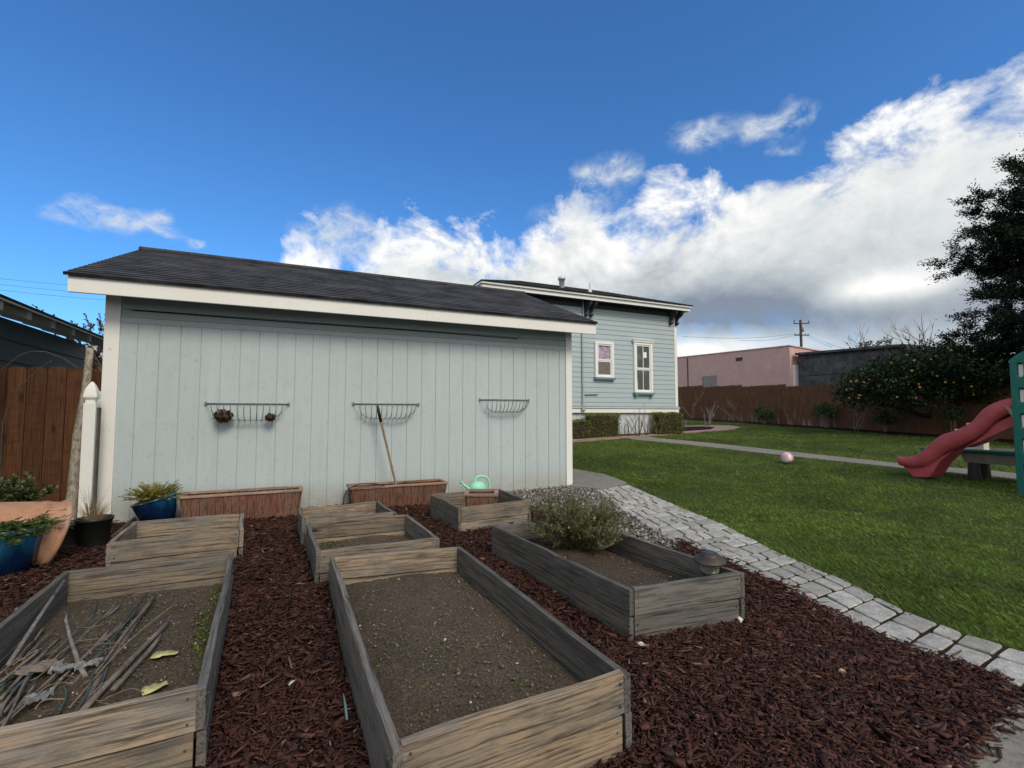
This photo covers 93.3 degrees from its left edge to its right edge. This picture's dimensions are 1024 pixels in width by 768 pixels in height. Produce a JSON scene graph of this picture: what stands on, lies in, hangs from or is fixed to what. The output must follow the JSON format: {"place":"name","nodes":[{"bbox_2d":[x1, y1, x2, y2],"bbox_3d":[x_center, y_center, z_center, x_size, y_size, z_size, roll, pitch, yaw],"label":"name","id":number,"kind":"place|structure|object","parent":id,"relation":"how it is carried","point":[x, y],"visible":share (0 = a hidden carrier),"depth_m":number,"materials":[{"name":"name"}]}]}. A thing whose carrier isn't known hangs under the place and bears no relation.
{"place":"outdoors","nodes":[
{"label":"outdoors","id":0,"kind":"place"},
{"bbox_2d":[0,503,1023,767],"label":"mulch ground","id":1,"kind":"structure","parent":0,"point":[304,750],"depth_m":2.17,"materials":[{"name":"brown wood"}]},
{"bbox_2d":[0,524,47,577],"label":"glazed pot","id":2,"kind":"object","parent":1,"relation":"on","point":[16,559],"visible":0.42,"depth_m":3.44,"materials":[{"name":"blue ceramic"}]},
{"bbox_2d":[0,508,75,545],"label":"juniper","id":3,"kind":"object","parent":2,"relation":"on","point":[13,525],"visible":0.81,"depth_m":3.45,"materials":[{"name":"green plant"}]},
{"bbox_2d":[0,360,51,477],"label":"wire hoop","id":4,"kind":"object","parent":1,"relation":"on","point":[6,413],"visible":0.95,"depth_m":4.71,"materials":[{"name":"grey metal"}]},
{"bbox_2d":[0,500,73,565],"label":"terracotta pot","id":5,"kind":"object","parent":1,"relation":"on","point":[51,542],"visible":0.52,"depth_m":3.64,"materials":[{"name":"orange ceramic"}]},
{"bbox_2d":[0,471,58,501],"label":"shrub","id":6,"kind":"object","parent":5,"relation":"in","point":[14,488],"visible":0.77,"depth_m":4.52,"materials":[{"name":"green plant"}]},
{"bbox_2d":[0,351,77,371],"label":"wire hoop","id":7,"kind":"object","parent":1,"relation":"on","point":[36,351],"visible":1,"depth_m":4.93,"materials":[{"name":"grey metal"}]},
{"bbox_2d":[61,520,76,546],"bbox_3d":[-4.055,1.379,4.420,0.257,0.220,0.257,2,-4,-25],"label":"nursery pot","id":8,"kind":"object","parent":1,"relation":"on","point":[70,538],"visible":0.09,"depth_m":4.35,"materials":[{"name":"black plastic"}]},
{"bbox_2d":[65,348,93,519],"bbox_3d":[-4.555,0.628,5.067,0.113,2.043,0.244,1,-4,-13],"label":"leaning pole","id":9,"kind":"object","parent":1,"relation":"on","point":[72,491],"visible":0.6,"depth_m":5.04,"materials":[{"name":"grey wood"}]},
{"bbox_2d":[77,382,100,517],"bbox_3d":[-4.416,0.760,5.053,0.128,1.570,0.118,2,-4,-25],"label":"fence post","id":10,"kind":"object","parent":1,"relation":"on","point":[90,445],"visible":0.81,"depth_m":5.02,"materials":[{"name":"white paint"}]},
{"bbox_2d":[74,514,113,548],"bbox_3d":[-3.753,1.341,4.341,0.274,0.285,0.274,2,-4,-25],"label":"nursery pot","id":11,"kind":"object","parent":1,"relation":"on","point":[90,534],"visible":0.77,"depth_m":4.25,"materials":[{"name":"black plastic"}]},
{"bbox_2d":[73,486,113,519],"bbox_3d":[-3.734,1.081,4.347,0.324,0.327,0.302,0,-3,2],"label":"dry plant","id":12,"kind":"object","parent":11,"relation":"on","point":[94,516],"visible":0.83,"depth_m":4.33,"materials":[{"name":"plant"}]},
{"bbox_2d":[111,517,135,537],"bbox_3d":[-4.043,1.491,5.033,0.040,0.070,0.860,2,-4,-25],"label":"timber offcut","id":13,"kind":"object","parent":1,"relation":"on","point":[123,526],"visible":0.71,"depth_m":4.99,"materials":[{"name":"grey wood"}]},
{"bbox_2d":[130,491,176,520],"bbox_3d":[-3.865,1.355,5.215,0.412,0.352,0.420,2,-4,-25],"label":"glazed pot","id":14,"kind":"object","parent":1,"relation":"on","point":[160,508],"visible":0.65,"depth_m":5.09,"materials":[{"name":"blue ceramic"}]},
{"bbox_2d":[119,479,185,504],"bbox_3d":[-3.866,1.158,5.243,0.587,0.247,0.595,2,-4,-25],"label":"fern","id":15,"kind":"object","parent":14,"relation":"on","point":[148,495],"visible":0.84,"depth_m":5.14,"materials":[{"name":"green plant"}]},
{"bbox_2d":[178,485,302,518],"bbox_3d":[-3.107,1.400,5.613,1.236,0.321,0.374,2,-4,-25],"label":"wooden planter","id":16,"kind":"object","parent":1,"relation":"on","point":[258,502],"visible":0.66,"depth_m":5.52,"materials":[{"name":"wood"}]},
{"bbox_2d":[346,479,447,507],"bbox_3d":[-1.493,1.451,6.333,1.253,0.306,0.374,2,-4,-25],"label":"wooden planter","id":17,"kind":"object","parent":1,"relation":"on","point":[400,493],"visible":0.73,"depth_m":6.21,"materials":[{"name":"wood"}]},
{"bbox_2d":[377,405,396,484],"bbox_3d":[-1.623,0.889,6.344,0.337,1.225,0.041,0,-3,-2],"label":"tool handle","id":18,"kind":"object","parent":17,"relation":"on","point":[384,436],"visible":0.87,"depth_m":6.34,"materials":[{"name":"brown wood"}]},
{"bbox_2d":[328,546,631,767],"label":"raised bed","id":19,"kind":"object","parent":1,"relation":"on","point":[566,703],"visible":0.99,"depth_m":1.97,"materials":[{"name":"grey wood"}]},
{"bbox_2d":[374,573,522,712],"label":"weeds","id":20,"kind":"object","parent":19,"relation":"in","point":[421,664],"visible":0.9,"depth_m":2.05,"materials":[{"name":"green plant"}]},
{"bbox_2d":[0,0,1023,356],"label":"sky","id":21,"kind":"structure","parent":0,"point":[760,167],"materials":[{"name":"blue"}]},
{"bbox_2d":[508,485,683,550],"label":"gravel","id":22,"kind":"structure","parent":0,"point":[656,537],"depth_m":6.42,"materials":[{"name":"grey gravel"}]},
{"bbox_2d":[567,469,626,489],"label":"concrete slab","id":23,"kind":"structure","parent":0,"point":[582,479],"depth_m":7.97,"materials":[{"name":"grey concrete"}]},
{"bbox_2d":[572,425,740,442],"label":"brick edged path","id":24,"kind":"structure","parent":0,"point":[720,427],"depth_m":17.07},
{"bbox_2d":[624,402,644,435],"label":"rose bush","id":25,"kind":"object","parent":24,"relation":"on","point":[639,431],"visible":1,"depth_m":16.14,"materials":[{"name":"plant"}]},
{"bbox_2d":[651,412,684,433],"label":"clipped hedge","id":26,"kind":"object","parent":24,"relation":"on","point":[672,422],"visible":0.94,"depth_m":16.92,"materials":[{"name":"green plant"}]},
{"bbox_2d":[701,405,716,425],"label":"rose bush","id":27,"kind":"object","parent":24,"relation":"on","point":[710,417],"visible":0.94,"depth_m":20.75,"materials":[{"name":"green plant"}]},
{"bbox_2d":[572,419,1023,651],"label":"lawn","id":28,"kind":"structure","parent":0,"point":[1012,574],"depth_m":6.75,"materials":[{"name":"green plant"}]},
{"bbox_2d":[780,452,793,463],"bbox_3d":[5.741,1.546,10.102,0.244,0.244,0.244,2,-4,-25],"label":"play ball","id":29,"kind":"object","parent":28,"relation":"on","point":[786,458],"visible":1,"depth_m":10.03,"materials":[{"name":"plastic"}]},
{"bbox_2d":[897,351,1023,494],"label":"slide playset","id":30,"kind":"object","parent":28,"relation":"on","point":[937,456],"visible":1,"depth_m":7.65,"materials":[{"name":"red plastic"}]},
{"bbox_2d":[955,423,1015,479],"bbox_3d":[8.280,1.156,8.138,0.630,0.980,1.195,2,-4,-25],"label":"bench","id":31,"kind":"object","parent":28,"relation":"on","point":[979,466],"visible":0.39,"depth_m":8.28,"materials":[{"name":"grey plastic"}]},
{"bbox_2d":[597,484,1023,690],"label":"paver path","id":32,"kind":"structure","parent":0,"point":[902,627],"depth_m":3.46,"materials":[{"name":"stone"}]},
{"bbox_2d":[627,436,1015,478],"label":"concrete path","id":33,"kind":"structure","parent":0,"point":[952,470],"depth_m":11.51,"materials":[{"name":"grey concrete"}]},
{"bbox_2d":[685,429,1023,698],"bbox_3d":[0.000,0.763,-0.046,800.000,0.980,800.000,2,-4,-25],"label":"ground","id":34,"kind":"structure","parent":0,"point":[1005,686],"depth_m":2.22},
{"bbox_2d":[0,365,101,501],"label":"wooden fence","id":35,"kind":"object","parent":34,"relation":"on","point":[37,430],"visible":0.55,"depth_m":5.23,"materials":[{"name":"brown wood"}]},
{"bbox_2d":[0,294,103,476],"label":"outbuilding","id":36,"kind":"structure","parent":34,"relation":"on","point":[17,339],"depth_m":6.34,"materials":[{"name":"grey"}]},
{"bbox_2d":[31,304,104,371],"bbox_3d":[-11.385,-1.093,13.963,3.685,2.535,3.620,-3,-5,42],"label":"tree","id":37,"kind":"object","parent":34,"relation":"on","point":[97,358],"visible":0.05,"depth_m":13.63,"materials":[{"name":"brown plant"}]},
{"bbox_2d":[0,554,234,767],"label":"raised bed","id":38,"kind":"object","parent":34,"relation":"on","point":[164,726],"visible":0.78,"depth_m":2.02,"materials":[{"name":"grey wood"}]},
{"bbox_2d":[0,681,20,717],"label":"garden stake","id":39,"kind":"object","parent":38,"relation":"on","point":[6,700],"visible":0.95,"depth_m":1.75,"materials":[{"name":"brown wood"}]},
{"bbox_2d":[1,671,31,726],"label":"stick","id":40,"kind":"object","parent":38,"relation":"on","point":[14,703],"visible":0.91,"depth_m":1.74,"materials":[{"name":"brown wood"}]},
{"bbox_2d":[0,640,34,673],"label":"garden stake","id":41,"kind":"object","parent":38,"relation":"on","point":[17,658],"visible":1,"depth_m":2.11,"materials":[{"name":"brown wood"}]},
{"bbox_2d":[0,649,40,682],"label":"garden stake","id":42,"kind":"object","parent":38,"relation":"on","point":[20,665],"visible":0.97,"depth_m":2.00,"materials":[{"name":"grey wood"}]},
{"bbox_2d":[3,659,40,713],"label":"garden stake","id":43,"kind":"object","parent":38,"relation":"on","point":[9,705],"visible":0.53,"depth_m":1.77,"materials":[{"name":"brown wood"}]},
{"bbox_2d":[0,648,48,700],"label":"stick","id":44,"kind":"object","parent":38,"relation":"on","point":[13,684],"visible":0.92,"depth_m":1.89,"materials":[{"name":"brown wood"}]},
{"bbox_2d":[0,672,57,724],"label":"garden stake","id":45,"kind":"object","parent":38,"relation":"on","point":[36,692],"visible":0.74,"depth_m":1.82,"materials":[{"name":"brown wood"}]},
{"bbox_2d":[7,681,51,721],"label":"garden stake","id":46,"kind":"object","parent":38,"relation":"on","point":[22,707],"visible":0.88,"depth_m":1.73,"materials":[{"name":"brown wood"}]},
{"bbox_2d":[5,579,65,666],"bbox_3d":[-2.369,1.167,2.424,0.029,0.139,0.809,2,-4,-31],"label":"leaning stake","id":47,"kind":"object","parent":38,"relation":"on","point":[27,634],"visible":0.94,"depth_m":2.34,"materials":[{"name":"grey plant"}]},
{"bbox_2d":[11,658,64,675],"bbox_3d":[-1.931,1.157,1.980,0.148,0.028,0.105,2,-4,-25],"label":"dry leaf","id":48,"kind":"object","parent":38,"relation":"on","point":[42,666],"visible":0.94,"depth_m":1.97,"materials":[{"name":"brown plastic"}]},
{"bbox_2d":[22,687,55,704],"bbox_3d":[-1.732,1.144,1.773,0.089,0.027,0.066,2,-4,-25],"label":"plastic film","id":49,"kind":"object","parent":38,"relation":"on","point":[33,697],"visible":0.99,"depth_m":1.76,"materials":[{"name":"grey plastic"}]},
{"bbox_2d":[47,662,78,674],"bbox_3d":[-1.824,1.155,1.974,0.098,0.028,0.066,2,-4,-25],"label":"plastic film","id":50,"kind":"object","parent":38,"relation":"on","point":[58,668],"visible":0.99,"depth_m":1.96,"materials":[{"name":"grey plastic"}]},
{"bbox_2d":[58,683,67,711],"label":"garden stake","id":51,"kind":"object","parent":38,"relation":"on","point":[65,695],"visible":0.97,"depth_m":1.80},
{"bbox_2d":[46,613,95,659],"bbox_3d":[-2.054,1.179,2.250,0.011,0.030,0.499,1,-4,-20],"label":"garden stake","id":52,"kind":"object","parent":38,"relation":"on","point":[61,645],"visible":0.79,"depth_m":2.22,"materials":[{"name":"brown wood"}]},
{"bbox_2d":[64,612,88,678],"bbox_3d":[-1.992,1.167,2.189,0.725,0.080,0.036,-3,-5,42],"label":"crooked branch","id":53,"kind":"object","parent":38,"relation":"on","point":[83,672],"visible":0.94,"depth_m":2.08,"materials":[{"name":"grey plant"}]},
{"bbox_2d":[58,628,111,681],"bbox_3d":[-1.865,1.181,2.126,0.015,0.021,0.481,1,-4,-21],"label":"garden stake","id":54,"kind":"object","parent":38,"relation":"on","point":[87,653],"visible":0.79,"depth_m":2.13,"materials":[{"name":"brown wood"}]},
{"bbox_2d":[75,670,94,711],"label":"garden stake","id":55,"kind":"object","parent":38,"relation":"on","point":[87,692],"visible":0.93,"depth_m":1.81,"materials":[{"name":"green plastic"}]},
{"bbox_2d":[58,604,117,659],"bbox_3d":[-2.070,1.201,2.378,0.012,0.016,0.616,1,-4,-21],"label":"garden stake","id":56,"kind":"object","parent":38,"relation":"on","point":[83,635],"visible":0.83,"depth_m":2.36,"materials":[{"name":"brown wood"}]},
{"bbox_2d":[75,657,103,669],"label":"dry leaf","id":57,"kind":"object","parent":38,"relation":"on","point":[92,662],"visible":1,"depth_m":2.00,"materials":[{"name":"grey plant"}]},
{"bbox_2d":[53,619,126,686],"bbox_3d":[-1.876,1.192,2.162,0.019,0.021,0.658,1,-4,-18],"label":"garden stake","id":58,"kind":"object","parent":38,"relation":"on","point":[102,640],"visible":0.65,"depth_m":2.28,"materials":[{"name":"brown wood"}]},
{"bbox_2d":[97,638,111,690],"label":"garden stake","id":59,"kind":"object","parent":38,"relation":"on","point":[104,674],"visible":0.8,"depth_m":1.99,"materials":[{"name":"green plastic"}]},
{"bbox_2d":[84,606,138,670],"bbox_3d":[-1.884,1.189,2.300,0.020,0.017,0.706,1,-4,-23],"label":"garden stake","id":60,"kind":"object","parent":38,"relation":"on","point":[114,635],"visible":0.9,"depth_m":2.28,"materials":[{"name":"wood"}]},
{"bbox_2d":[76,594,155,708],"bbox_3d":[-1.816,1.203,2.266,0.029,0.037,1.174,2,-4,-26],"label":"garden stake","id":61,"kind":"object","parent":38,"relation":"on","point":[96,682],"visible":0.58,"depth_m":2.18,"materials":[{"name":"brown wood"}]},
{"bbox_2d":[94,598,153,675],"bbox_3d":[-1.841,1.184,2.318,0.017,0.033,0.790,1,-4,-23],"label":"garden stake","id":62,"kind":"object","parent":38,"relation":"on","point":[120,639],"visible":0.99,"depth_m":2.23,"materials":[{"name":"brown wood"}]},
{"bbox_2d":[69,600,178,707],"bbox_3d":[-1.727,1.178,2.195,0.037,0.026,0.968,1,-4,-15],"label":"garden cane","id":63,"kind":"object","parent":38,"relation":"on","point":[117,652],"visible":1,"depth_m":2.07,"materials":[{"name":"wood"}]},
{"bbox_2d":[78,620,170,710],"bbox_3d":[-1.631,1.180,2.074,0.028,0.032,0.743,1,-4,-16],"label":"stick","id":64,"kind":"object","parent":38,"relation":"on","point":[89,703],"visible":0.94,"depth_m":1.98,"materials":[{"name":"brown wood"}]},
{"bbox_2d":[110,634,162,692],"bbox_3d":[-1.581,1.175,2.053,0.021,0.027,0.458,1,-4,-17],"label":"stick","id":65,"kind":"object","parent":38,"relation":"on","point":[116,686],"visible":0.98,"depth_m":2.02,"materials":[{"name":"brown wood"}]},
{"bbox_2d":[141,681,168,695],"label":"fallen leaf","id":66,"kind":"object","parent":38,"relation":"on","point":[150,688],"visible":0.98,"depth_m":1.87,"materials":[{"name":"yellow plant"}]},
{"bbox_2d":[150,650,179,658],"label":"fallen leaf","id":67,"kind":"object","parent":38,"relation":"on","point":[157,654],"visible":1,"depth_m":2.14,"materials":[{"name":"yellow plant"}]},
{"bbox_2d":[183,583,221,675],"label":"weeds","id":68,"kind":"object","parent":38,"relation":"on","point":[201,622],"visible":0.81,"depth_m":2.44,"materials":[{"name":"green plant"}]},
{"bbox_2d":[105,513,243,566],"bbox_3d":[-2.718,1.335,4.016,0.904,0.321,0.831,2,-4,-25],"label":"raised bed","id":69,"kind":"object","parent":34,"relation":"on","point":[138,542],"visible":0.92,"depth_m":3.80,"materials":[{"name":"brown wood"}]},
{"bbox_2d":[63,246,597,522],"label":"shed","id":70,"kind":"structure","parent":34,"relation":"on","point":[187,335],"depth_m":6.31,"materials":[{"name":"paint"}]},
{"bbox_2d":[204,402,289,420],"bbox_3d":[-3.177,0.327,5.812,0.919,0.228,0.237,2,-4,-25],"label":"wall basket","id":71,"kind":"object","parent":70,"relation":"attached to","point":[205,403],"depth_m":5.75,"materials":[{"name":"metal"}]},
{"bbox_2d":[212,409,233,423],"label":"moss clump","id":72,"kind":"object","parent":71,"relation":"in","point":[221,417],"visible":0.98,"depth_m":5.67,"materials":[{"name":"brown plant"}]},
{"bbox_2d":[352,402,419,418],"bbox_3d":[-1.667,0.359,6.507,0.904,0.228,0.237,2,-4,-25],"label":"wall basket","id":73,"kind":"object","parent":70,"relation":"attached to","point":[402,404],"depth_m":6.44,"materials":[{"name":"metal"}]},
{"bbox_2d":[479,398,529,412],"bbox_3d":[-0.065,0.321,7.250,0.834,0.213,0.237,2,-4,-25],"label":"wall basket","id":74,"kind":"object","parent":70,"relation":"attached to","point":[520,400],"depth_m":7.19,"materials":[{"name":"metal"}]},
{"bbox_2d":[297,501,396,545],"bbox_3d":[-1.622,1.376,4.708,0.855,0.322,0.738,2,-4,-25],"label":"raised bed","id":75,"kind":"object","parent":34,"relation":"on","point":[363,510],"visible":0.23,"depth_m":4.84,"materials":[{"name":"grey wood"}]},
{"bbox_2d":[305,514,439,583],"bbox_3d":[-1.150,1.326,3.878,0.916,0.323,1.032,2,-4,-25],"label":"raised bed","id":76,"kind":"object","parent":34,"relation":"on","point":[393,533],"visible":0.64,"depth_m":4.10,"materials":[{"name":"grey wood"}]},
{"bbox_2d":[318,540,362,549],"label":"weeds","id":77,"kind":"object","parent":76,"relation":"on","point":[332,544],"visible":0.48,"depth_m":4.02,"materials":[{"name":"green plant"}]},
{"bbox_2d":[430,489,530,530],"bbox_3d":[-0.352,1.417,5.370,0.895,0.321,0.952,2,-4,-25],"label":"raised bed","id":78,"kind":"object","parent":34,"relation":"on","point":[507,507],"visible":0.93,"depth_m":5.06,"materials":[{"name":"grey wood"}]},
{"bbox_2d":[463,489,498,506],"bbox_3d":[-0.328,1.298,5.217,0.364,0.276,0.364,0,-3,-1],"label":"wooden planter","id":79,"kind":"object","parent":78,"relation":"on","point":[483,496],"visible":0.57,"depth_m":5.05,"materials":[{"name":"wood"}]},
{"bbox_2d":[460,475,490,488],"bbox_3d":[-0.494,1.409,6.527,0.443,0.352,0.170,2,-4,-25],"label":"watering can","id":80,"kind":"object","parent":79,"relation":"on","point":[475,484],"visible":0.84,"depth_m":6.50,"materials":[{"name":"green plastic"}]},
{"bbox_2d":[474,276,692,438],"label":"house","id":81,"kind":"structure","parent":34,"relation":"on","point":[624,360],"depth_m":16.65,"materials":[{"name":"paint"}]},
{"bbox_2d":[593,341,615,379],"bbox_3d":[3.116,-0.787,16.317,0.820,1.285,0.155,2,-4,-25],"label":"window","id":82,"kind":"structure","parent":81,"relation":"in","point":[603,351],"depth_m":16.31,"materials":[{"name":"white paint"}]},
{"bbox_2d":[631,339,654,396],"bbox_3d":[4.613,-0.551,16.986,0.930,2.005,0.170,2,-4,-25],"label":"window","id":83,"kind":"structure","parent":81,"relation":"in","point":[642,349],"depth_m":16.99,"materials":[{"name":"white paint"}]},
{"bbox_2d":[583,412,621,437],"bbox_3d":[2.981,1.352,15.912,1.309,0.852,0.478,2,-4,-25],"label":"clipped hedge","id":84,"kind":"object","parent":34,"relation":"on","point":[604,425],"visible":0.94,"depth_m":15.78,"materials":[{"name":"green plant"}]},
{"bbox_2d":[492,521,744,641],"bbox_3d":[0.599,1.302,3.452,0.802,0.320,1.806,2,-4,-28],"label":"raised bed","id":85,"kind":"object","parent":34,"relation":"on","point":[627,585],"visible":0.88,"depth_m":2.95,"materials":[{"name":"grey wood"}]},
{"bbox_2d":[527,492,636,549],"bbox_3d":[0.553,1.094,3.889,0.886,0.494,0.918,-1,-3,10],"label":"garden bush","id":86,"kind":"object","parent":85,"relation":"on","point":[573,526],"visible":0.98,"depth_m":3.74,"materials":[{"name":"green plant"}]},
{"bbox_2d":[693,550,726,575],"bbox_3d":[1.219,1.174,2.975,0.192,0.282,0.192,2,-4,-25],"label":"solar lamp","id":87,"kind":"object","parent":85,"relation":"on","point":[710,562],"visible":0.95,"depth_m":2.94,"materials":[{"name":"brown metal"}]},
{"bbox_2d":[586,426,713,437],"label":"house bed mulch","id":88,"kind":"object","parent":34,"relation":"on","point":[695,427],"visible":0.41,"depth_m":19.07,"materials":[{"name":"brown wood"}]},
{"bbox_2d":[572,419,590,438],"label":"clipped hedge","id":89,"kind":"object","parent":88,"relation":"on","point":[580,427],"visible":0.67,"depth_m":15.33,"materials":[{"name":"green plant"}]},
{"bbox_2d":[677,345,821,386],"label":"stucco building","id":90,"kind":"structure","parent":34,"relation":"on","point":[775,365],"depth_m":26.50,"materials":[{"name":"pink paint"}]},
{"bbox_2d":[702,375,716,386],"bbox_3d":[11.697,0.117,28.614,0.070,1.220,1.059,2,-4,-25],"label":"window","id":91,"kind":"structure","parent":90,"relation":"in","point":[707,381],"depth_m":28.60,"materials":[{"name":"grey plastic"}]},
{"bbox_2d":[793,320,808,346],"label":"utility pole","id":92,"kind":"object","parent":34,"relation":"on","point":[801,327],"visible":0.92,"depth_m":51.81,"materials":[{"name":"brown wood"}]},
{"bbox_2d":[681,417,1013,442],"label":"fence bed mulch","id":93,"kind":"object","parent":34,"relation":"on","point":[914,434],"visible":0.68,"depth_m":18.95,"materials":[{"name":"brown wood"}]},
{"bbox_2d":[754,405,775,423],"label":"garden shrub","id":94,"kind":"object","parent":93,"relation":"on","point":[763,413],"visible":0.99,"depth_m":22.17,"materials":[{"name":"green plant"}]},
{"bbox_2d":[808,401,840,427],"bbox_3d":[12.823,1.254,19.690,1.280,1.124,1.174,2,-4,-25],"label":"garden shrub","id":95,"kind":"object","parent":93,"relation":"on","point":[826,410],"visible":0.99,"depth_m":19.55,"materials":[{"name":"green plant"}]},
{"bbox_2d":[868,409,898,431],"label":"garden shrub","id":96,"kind":"object","parent":93,"relation":"on","point":[884,418],"visible":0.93,"depth_m":17.71,"materials":[{"name":"green plant"}]},
{"bbox_2d":[939,406,967,431],"bbox_3d":[14.539,1.227,15.955,0.680,1.072,0.680,2,-4,-25],"label":"garden shrub","id":97,"kind":"object","parent":93,"relation":"on","point":[953,413],"visible":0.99,"depth_m":15.85,"materials":[{"name":"green plant"}]},
{"bbox_2d":[678,382,1022,439],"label":"wooden fence","id":98,"kind":"object","parent":34,"relation":"on","point":[799,400],"visible":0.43,"depth_m":21.11,"materials":[{"name":"brown wood"}]},
{"bbox_2d":[845,336,902,347],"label":"distant tree","id":99,"kind":"object","parent":34,"relation":"on","point":[878,343],"visible":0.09,"depth_m":41.18,"materials":[{"name":"plant"}]},
{"bbox_2d":[847,327,901,347],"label":"bare tree","id":100,"kind":"object","parent":34,"relation":"on","point":[860,336],"visible":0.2,"depth_m":49.07,"materials":[{"name":"plant"}]},
{"bbox_2d":[795,344,978,385],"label":"boarded building","id":101,"kind":"structure","parent":34,"relation":"on","point":[824,367],"depth_m":22.52,"materials":[{"name":"wood"}]},
{"bbox_2d":[882,315,936,345],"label":"bare tree","id":102,"kind":"object","parent":34,"relation":"on","point":[923,334],"visible":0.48,"depth_m":44.56,"materials":[{"name":"plant"}]},
{"bbox_2d":[826,329,1023,418],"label":"citrus tree","id":103,"kind":"object","parent":34,"relation":"on","point":[896,377],"visible":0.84,"depth_m":15.76,"materials":[{"name":"green plant"}]},
{"bbox_2d":[917,133,1023,391],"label":"evergreen tree","id":104,"kind":"object","parent":34,"relation":"on","point":[1004,244],"visible":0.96,"depth_m":15.01,"materials":[{"name":"green plant"}]},
{"bbox_2d":[942,698,1023,767],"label":"concrete walk","id":105,"kind":"structure","parent":34,"relation":"on","point":[1012,750],"depth_m":1.74,"materials":[{"name":"grey concrete"}]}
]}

